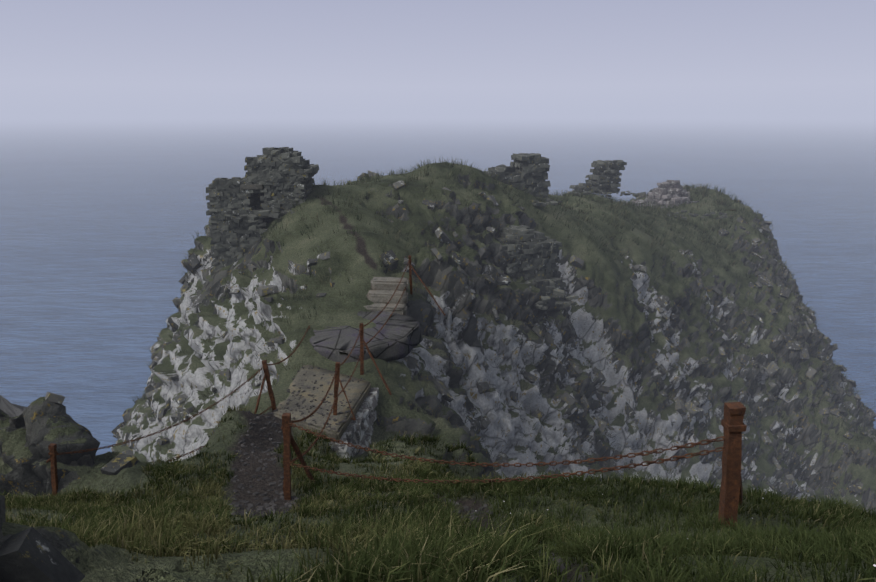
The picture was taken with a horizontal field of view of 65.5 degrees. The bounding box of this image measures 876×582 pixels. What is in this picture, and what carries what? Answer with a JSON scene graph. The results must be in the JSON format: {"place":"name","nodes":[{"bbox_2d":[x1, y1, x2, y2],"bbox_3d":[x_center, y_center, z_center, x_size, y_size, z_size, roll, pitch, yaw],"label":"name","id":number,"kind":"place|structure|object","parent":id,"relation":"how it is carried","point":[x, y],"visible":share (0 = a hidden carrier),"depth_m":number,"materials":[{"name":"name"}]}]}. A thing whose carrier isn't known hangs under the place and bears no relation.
{"place":"outdoors","nodes":[
{"label":"outdoors","id":0,"kind":"place"},
{"bbox_2d":[273,365,370,441],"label":"stone slab","id":1,"kind":"structure","parent":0,"point":[363,387],"depth_m":14.35,"materials":[{"name":"grey stone"}]},
{"bbox_2d":[333,362,355,419],"bbox_3d":[-1.845,2.143,13.399,0.668,1.453,0.199,12,19,37],"label":"fence post","id":2,"kind":"object","parent":1,"relation":"on","point":[337,379],"visible":0.9,"depth_m":13.41,"materials":[{"name":"orange metal"}]},
{"bbox_2d":[0,162,875,581],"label":"rocky hill","id":3,"kind":"structure","parent":0,"point":[600,324],"depth_m":27.89,"materials":[{"name":"stone"}]},
{"bbox_2d":[0,395,26,417],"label":"outcrop rock","id":4,"kind":"object","parent":3,"relation":"on","point":[9,408],"visible":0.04,"depth_m":11.17,"materials":[{"name":"stone"}]},
{"bbox_2d":[46,443,57,495],"bbox_3d":[-6.284,2.787,10.650,1.372,1.206,0.168,10,18,34],"label":"fence post","id":5,"kind":"object","parent":3,"relation":"on","point":[53,452],"visible":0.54,"depth_m":10.25,"materials":[{"name":"orange metal"}]},
{"bbox_2d":[218,210,293,222],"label":"fallen stones","id":6,"kind":"object","parent":3,"relation":"on","point":[253,217],"visible":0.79,"depth_m":26.62,"materials":[{"name":"stone"}]},
{"bbox_2d":[206,147,318,271],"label":"ruined wall","id":7,"kind":"structure","parent":3,"relation":"on","point":[281,174],"depth_m":27.31,"materials":[{"name":"stone"}]},
{"bbox_2d":[240,184,263,189],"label":"stone lintel","id":8,"kind":"structure","parent":7,"relation":"on","point":[252,187],"depth_m":27.08,"materials":[{"name":"grey stone"}]},
{"bbox_2d":[254,360,275,413],"bbox_3d":[-3.493,2.094,13.645,0.563,1.416,0.228,-13,19,-40],"label":"fence post","id":9,"kind":"object","parent":3,"relation":"on","point":[267,378],"visible":0.81,"depth_m":13.62,"materials":[{"name":"orange metal"}]},
{"bbox_2d":[56,260,724,483],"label":"fence chains","id":10,"kind":"object","parent":9,"relation":"attached to","point":[708,441],"visible":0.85,"depth_m":7.65,"materials":[{"name":"orange metal"}]},
{"bbox_2d":[281,413,315,499],"bbox_3d":[-1.905,2.238,9.226,0.188,1.482,0.681,5,15,17],"label":"fence post","id":11,"kind":"object","parent":3,"relation":"on","point":[288,438],"visible":0.9,"depth_m":8.94,"materials":[{"name":"orange metal"}]},
{"bbox_2d":[328,388,378,461],"bbox_3d":[-2.349,3.220,14.504,2.116,1.548,3.278,0,15,-1],"label":"rock","id":12,"kind":"object","parent":3,"relation":"on","point":[359,430],"visible":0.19,"depth_m":14.19,"materials":[{"name":"grey stone"}]},
{"bbox_2d":[310,311,422,362],"bbox_3d":[-1.915,1.212,17.718,3.011,0.552,2.990,-3,18,0],"label":"rock slab","id":13,"kind":"object","parent":3,"relation":"on","point":[397,336],"visible":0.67,"depth_m":17.07,"materials":[{"name":"grey stone"}]},
{"bbox_2d":[359,323,391,394],"bbox_3d":[-1.402,1.569,15.385,1.060,1.564,0.139,13,19,40],"label":"fence post","id":14,"kind":"object","parent":3,"relation":"on","point":[361,325],"visible":0.83,"depth_m":15.51,"materials":[{"name":"orange metal"}]},
{"bbox_2d":[364,303,406,315],"bbox_3d":[-1.514,0.561,19.428,1.266,0.356,0.530,2,15,4],"label":"step","id":15,"kind":"object","parent":3,"relation":"on","point":[400,309],"visible":0.54,"depth_m":19.21,"materials":[{"name":"stone"}]},
{"bbox_2d":[366,290,407,303],"bbox_3d":[-1.466,0.185,19.761,1.184,0.348,0.528,2,16,2],"label":"step","id":16,"kind":"object","parent":3,"relation":"on","point":[378,296],"visible":0.79,"depth_m":19.54,"materials":[{"name":"stone"}]},
{"bbox_2d":[371,277,408,290],"bbox_3d":[-1.425,-0.195,20.096,1.122,0.353,0.520,1,18,0],"label":"step","id":17,"kind":"object","parent":3,"relation":"on","point":[384,283],"visible":0.96,"depth_m":19.88,"materials":[{"name":"stone"}]},
{"bbox_2d":[228,367,601,581],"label":"path gravel","id":18,"kind":"structure","parent":3,"relation":"on","point":[295,497],"depth_m":10.15,"materials":[{"name":"grey gravel"}]},
{"bbox_2d":[408,255,444,315],"bbox_3d":[-0.319,-0.174,20.163,1.379,1.632,0.130,10,18,34],"label":"fence post","id":19,"kind":"object","parent":3,"relation":"on","point":[410,275],"visible":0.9,"depth_m":20.32,"materials":[{"name":"orange metal"}]},
{"bbox_2d":[0,404,875,581],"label":"grass","id":20,"kind":"structure","parent":3,"relation":"on","point":[146,525],"depth_m":5.55,"materials":[{"name":"green plant"}]},
{"bbox_2d":[0,170,875,581],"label":"loose stones","id":21,"kind":"object","parent":3,"relation":"on","point":[30,554],"visible":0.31,"depth_m":28.92,"materials":[{"name":"grey stone"}]},
{"bbox_2d":[107,156,875,506],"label":"grass tufts","id":22,"kind":"object","parent":3,"relation":"on","point":[639,206],"depth_m":45.32,"materials":[{"name":"green plant"}]},
{"bbox_2d":[483,153,550,201],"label":"ruin wall","id":23,"kind":"structure","parent":3,"relation":"on","point":[526,170],"depth_m":42.00,"materials":[{"name":"stone"}]},
{"bbox_2d":[495,225,566,297],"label":"ruined wall","id":24,"kind":"structure","parent":3,"relation":"on","point":[534,253],"depth_m":32.45,"materials":[{"name":"stone"}]},
{"bbox_2d":[532,198,561,206],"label":"rubble","id":25,"kind":"object","parent":3,"relation":"on","point":[552,202],"visible":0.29,"depth_m":40.51,"materials":[{"name":"stone"}]},
{"bbox_2d":[529,286,578,315],"bbox_3d":[4.445,0.408,30.907,3.778,1.008,1.878,0,15,-1],"label":"rubble","id":26,"kind":"object","parent":3,"relation":"on","point":[557,292],"visible":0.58,"depth_m":30.79,"materials":[{"name":"stone"}]},
{"bbox_2d":[319,466,875,581],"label":"grass cushions","id":27,"kind":"object","parent":3,"relation":"on","point":[762,541],"depth_m":4.28,"materials":[{"name":"green plant"}]},
{"bbox_2d":[569,160,626,193],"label":"ruin fragment","id":28,"kind":"object","parent":3,"relation":"on","point":[604,176],"visible":1,"depth_m":54.97,"materials":[{"name":"stone"}]},
{"bbox_2d":[569,189,638,196],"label":"rubble","id":29,"kind":"object","parent":3,"relation":"on","point":[605,193],"visible":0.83,"depth_m":54.05,"materials":[{"name":"stone"}]},
{"bbox_2d":[619,180,697,207],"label":"rubble pile","id":30,"kind":"object","parent":3,"relation":"on","point":[663,193],"visible":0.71,"depth_m":64.19,"materials":[{"name":"stone"}]},
{"bbox_2d":[718,402,746,527],"bbox_3d":[2.585,1.635,6.013,0.234,1.596,0.786,7,16,26],"label":"fence post","id":31,"kind":"object","parent":3,"relation":"on","point":[731,488],"visible":0.75,"depth_m":5.65,"materials":[{"name":"brown wood"}]},
{"bbox_2d":[0,113,875,454],"bbox_3d":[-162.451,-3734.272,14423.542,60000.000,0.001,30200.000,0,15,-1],"label":"sea water","id":32,"kind":"structure","parent":0,"point":[104,219],"depth_m":455.88,"materials":[{"name":"blue liquid"}]},
{"bbox_2d":[0,0,875,112],"label":"sky","id":33,"kind":"structure","parent":0,"point":[57,56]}
]}

